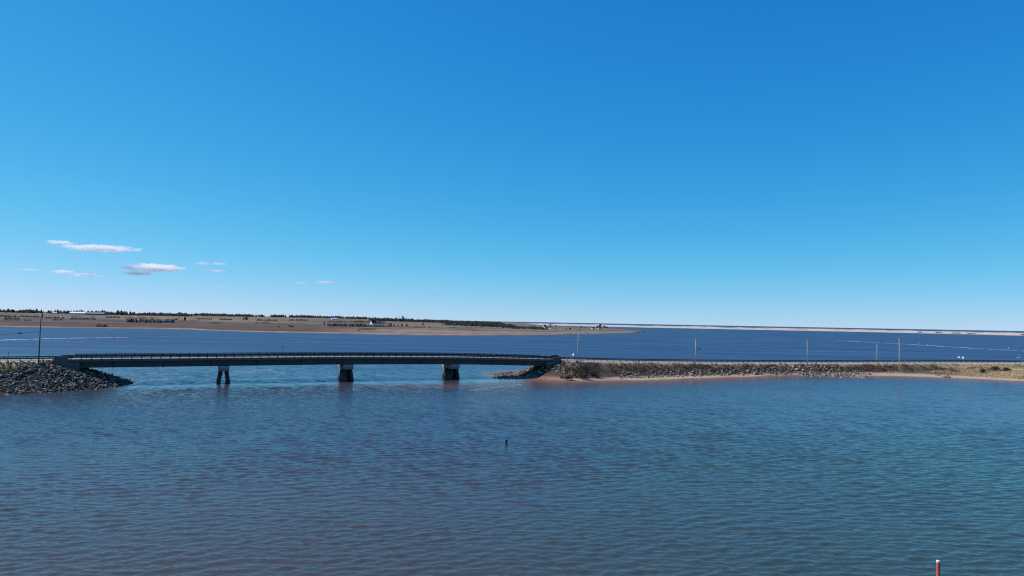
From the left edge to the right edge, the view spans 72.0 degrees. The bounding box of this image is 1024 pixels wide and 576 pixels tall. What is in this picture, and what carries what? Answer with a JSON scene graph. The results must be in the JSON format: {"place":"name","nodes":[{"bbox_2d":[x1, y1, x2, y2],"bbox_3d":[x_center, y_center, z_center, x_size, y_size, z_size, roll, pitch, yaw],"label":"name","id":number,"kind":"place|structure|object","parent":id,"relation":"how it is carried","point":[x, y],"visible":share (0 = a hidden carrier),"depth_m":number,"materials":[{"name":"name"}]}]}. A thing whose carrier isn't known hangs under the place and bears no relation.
{"place":"outdoors","nodes":[
{"label":"outdoors","id":0,"kind":"place"},
{"bbox_2d":[0,312,645,335],"bbox_3d":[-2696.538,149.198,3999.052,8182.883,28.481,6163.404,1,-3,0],"label":"terrain","id":1,"kind":"structure","parent":0,"point":[310,325],"depth_m":1311.37,"materials":[{"name":"brown soil"}]},
{"bbox_2d":[0,314,38,316],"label":"hedge","id":2,"kind":"object","parent":1,"relation":"on","point":[17,316],"visible":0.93,"depth_m":1640.95,"materials":[{"name":"green plant"}]},
{"bbox_2d":[0,308,136,314],"bbox_3d":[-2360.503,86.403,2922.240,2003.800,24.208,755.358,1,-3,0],"label":"wood","id":3,"kind":"object","parent":1,"relation":"on","point":[117,312],"visible":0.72,"depth_m":2665.16,"materials":[{"name":"green plant"}]},
{"bbox_2d":[69,312,86,314],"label":"barn","id":4,"kind":"structure","parent":1,"relation":"on","point":[76,313],"depth_m":2219.07,"materials":[{"name":"white metal"}]},
{"bbox_2d":[85,312,106,314],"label":"barn","id":5,"kind":"structure","parent":1,"relation":"on","point":[96,313],"depth_m":2199.24,"materials":[{"name":"grey metal"}]},
{"bbox_2d":[95,324,107,326],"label":"hedge","id":6,"kind":"object","parent":1,"relation":"on","point":[103,325],"visible":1,"depth_m":1100.11,"materials":[{"name":"green plant"}]},
{"bbox_2d":[125,318,162,322],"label":"hedge","id":7,"kind":"object","parent":1,"relation":"on","point":[146,320],"visible":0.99,"depth_m":1370.27,"materials":[{"name":"green plant"}]},
{"bbox_2d":[137,312,191,315],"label":"wood","id":8,"kind":"object","parent":1,"relation":"on","point":[162,314],"visible":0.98,"depth_m":2586.29,"materials":[{"name":"green plant"}]},
{"bbox_2d":[163,319,174,322],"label":"house","id":9,"kind":"structure","parent":1,"relation":"on","point":[168,320],"depth_m":1390.78,"materials":[{"name":"concrete"}]},
{"bbox_2d":[256,319,276,320],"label":"hedge","id":10,"kind":"object","parent":1,"relation":"on","point":[266,320],"visible":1,"depth_m":1725.36,"materials":[{"name":"green plant"}]},
{"bbox_2d":[191,312,370,318],"bbox_3d":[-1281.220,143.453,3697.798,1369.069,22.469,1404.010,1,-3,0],"label":"wood","id":11,"kind":"object","parent":1,"relation":"on","point":[261,315],"visible":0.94,"depth_m":3137.67,"materials":[{"name":"green plant"}]},
{"bbox_2d":[327,323,366,326],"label":"hedge","id":12,"kind":"object","parent":1,"relation":"on","point":[351,324],"visible":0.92,"depth_m":1308.61,"materials":[{"name":"green plant"}]},
{"bbox_2d":[327,321,369,322],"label":"hedge","id":13,"kind":"object","parent":1,"relation":"on","point":[348,321],"visible":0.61,"depth_m":1780.86,"materials":[{"name":"green plant"}]},
{"bbox_2d":[358,324,390,326],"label":"hedge","id":14,"kind":"object","parent":1,"relation":"on","point":[378,325],"visible":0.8,"depth_m":1353.62,"materials":[{"name":"green plant"}]},
{"bbox_2d":[368,317,414,321],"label":"wood","id":15,"kind":"object","parent":1,"relation":"on","point":[392,319],"visible":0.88,"depth_m":2374.00,"materials":[{"name":"green plant"}]},
{"bbox_2d":[410,318,505,323],"bbox_3d":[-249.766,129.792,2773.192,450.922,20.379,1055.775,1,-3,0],"label":"wood","id":16,"kind":"object","parent":1,"relation":"on","point":[436,321],"visible":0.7,"depth_m":2461.11,"materials":[{"name":"green plant"}]},
{"bbox_2d":[442,321,514,327],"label":"wood","id":17,"kind":"object","parent":1,"relation":"on","point":[481,324],"visible":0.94,"depth_m":1813.33,"materials":[{"name":"green plant"}]},
{"bbox_2d":[503,325,548,329],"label":"wood","id":18,"kind":"object","parent":1,"relation":"on","point":[529,327],"visible":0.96,"depth_m":1675.12,"materials":[{"name":"green plant"}]},
{"bbox_2d":[0,359,1021,362],"bbox_3d":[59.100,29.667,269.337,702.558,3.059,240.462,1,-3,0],"label":"road","id":19,"kind":"structure","parent":0,"point":[669,361],"depth_m":325.41,"materials":[{"name":"grey asphalt"}]},
{"bbox_2d":[0,321,1023,575],"bbox_3d":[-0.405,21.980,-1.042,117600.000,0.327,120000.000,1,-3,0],"label":"water","id":20,"kind":"structure","parent":0,"point":[324,471],"depth_m":109.37,"materials":[{"name":"blue liquid"}]},
{"bbox_2d":[936,560,939,575],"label":"marker post","id":21,"kind":"object","parent":20,"relation":"in","point":[937,567],"visible":1,"depth_m":53.98,"materials":[{"name":"red paint"}]},
{"bbox_2d":[0,360,1023,393],"bbox_3d":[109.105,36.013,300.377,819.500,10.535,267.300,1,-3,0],"label":"ground","id":22,"kind":"structure","parent":0,"point":[608,375],"depth_m":296.91,"materials":[{"name":"grey stone"}]},
{"bbox_2d":[0,360,50,373],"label":"bank grass","id":23,"kind":"structure","parent":22,"relation":"on","point":[7,369],"depth_m":205.87,"materials":[{"name":"green plant"}]},
{"bbox_2d":[0,357,53,360],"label":"guardrail","id":24,"kind":"object","parent":22,"relation":"on","point":[42,358],"visible":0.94,"depth_m":210.93,"materials":[{"name":"metal"}]},
{"bbox_2d":[0,356,60,357],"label":"guardrail","id":25,"kind":"object","parent":22,"relation":"on","point":[25,356],"visible":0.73,"depth_m":219.03,"materials":[{"name":"metal"}]},
{"bbox_2d":[38,317,40,364],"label":"utility pole","id":26,"kind":"object","parent":22,"relation":"on","point":[39,342],"visible":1,"depth_m":208.71,"materials":[{"name":"brown wood"}]},
{"bbox_2d":[0,359,135,394],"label":"rock revetment","id":27,"kind":"object","parent":22,"relation":"on","point":[114,379],"visible":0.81,"depth_m":205.32,"materials":[{"name":"grey stone"}]},
{"bbox_2d":[54,352,560,382],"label":"road bridge","id":28,"kind":"structure","parent":22,"relation":"on","point":[344,361],"depth_m":245.73,"materials":[{"name":"concrete"}]},
{"bbox_2d":[486,361,592,378],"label":"rock revetment","id":29,"kind":"object","parent":22,"relation":"on","point":[514,374],"visible":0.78,"depth_m":279.28,"materials":[{"name":"beige stone"}]},
{"bbox_2d":[560,375,573,379],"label":"shrub","id":30,"kind":"object","parent":22,"relation":"on","point":[568,377],"visible":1,"depth_m":263.79,"materials":[{"name":"grey plant"}]},
{"bbox_2d":[564,367,584,375],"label":"shrub","id":31,"kind":"object","parent":22,"relation":"on","point":[577,370],"visible":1,"depth_m":269.89,"materials":[{"name":"grey plant"}]},
{"bbox_2d":[577,330,580,360],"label":"utility pole","id":32,"kind":"object","parent":22,"relation":"on","point":[578,343],"visible":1,"depth_m":283.26,"materials":[{"name":"grey wood"}]},
{"bbox_2d":[579,373,588,379],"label":"shrub","id":33,"kind":"object","parent":22,"relation":"on","point":[582,375],"visible":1,"depth_m":266.12,"materials":[{"name":"green plant"}]},
{"bbox_2d":[577,363,590,369],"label":"shrub","id":34,"kind":"object","parent":22,"relation":"on","point":[585,367],"visible":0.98,"depth_m":274.67,"materials":[{"name":"grey plant"}]},
{"bbox_2d":[586,369,600,375],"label":"shrub","id":35,"kind":"object","parent":22,"relation":"on","point":[593,372],"visible":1,"depth_m":272.37,"materials":[{"name":"green plant"}]},
{"bbox_2d":[534,360,961,372],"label":"scrub","id":36,"kind":"object","parent":22,"relation":"on","point":[751,365],"visible":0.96,"depth_m":310.54,"materials":[{"name":"green plant"}]},
{"bbox_2d":[614,365,950,377],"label":"rock revetment","id":37,"kind":"object","parent":22,"relation":"on","point":[844,374],"visible":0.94,"depth_m":313.82,"materials":[{"name":"beige stone"}]},
{"bbox_2d":[561,357,1018,360],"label":"guardrail","id":38,"kind":"object","parent":22,"relation":"on","point":[797,360],"visible":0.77,"depth_m":346.89,"materials":[{"name":"metal"}]},
{"bbox_2d":[561,358,1020,362],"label":"guardrail","id":39,"kind":"object","parent":22,"relation":"on","point":[620,360],"visible":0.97,"depth_m":334.62,"materials":[{"name":"metal"}]},
{"bbox_2d":[588,363,1023,378],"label":"dry grass","id":40,"kind":"structure","parent":22,"relation":"on","point":[997,372],"depth_m":336.24,"materials":[{"name":"beige plant"}]},
{"bbox_2d":[806,340,809,366],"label":"utility pole","id":41,"kind":"object","parent":22,"relation":"on","point":[807,341],"visible":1,"depth_m":329.89,"materials":[{"name":"grey wood"}]},
{"bbox_2d":[898,338,900,372],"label":"utility pole","id":42,"kind":"object","parent":22,"relation":"on","point":[899,343],"visible":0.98,"depth_m":332.84,"materials":[{"name":"grey wood"}]},
{"bbox_2d":[989,366,1000,370],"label":"shrub","id":43,"kind":"object","parent":22,"relation":"on","point":[995,367],"visible":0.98,"depth_m":332.23,"materials":[{"name":"green plant"}]},
{"bbox_2d":[0,0,1023,330],"label":"sky","id":44,"kind":"structure","parent":0,"point":[776,163],"materials":[{"name":"blue"}]},
{"bbox_2d":[528,323,1023,335],"bbox_3d":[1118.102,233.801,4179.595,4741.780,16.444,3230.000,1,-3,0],"label":"dunes","id":45,"kind":"structure","parent":0,"point":[899,331],"depth_m":4157.56,"materials":[{"name":"beige sand"}]}
]}

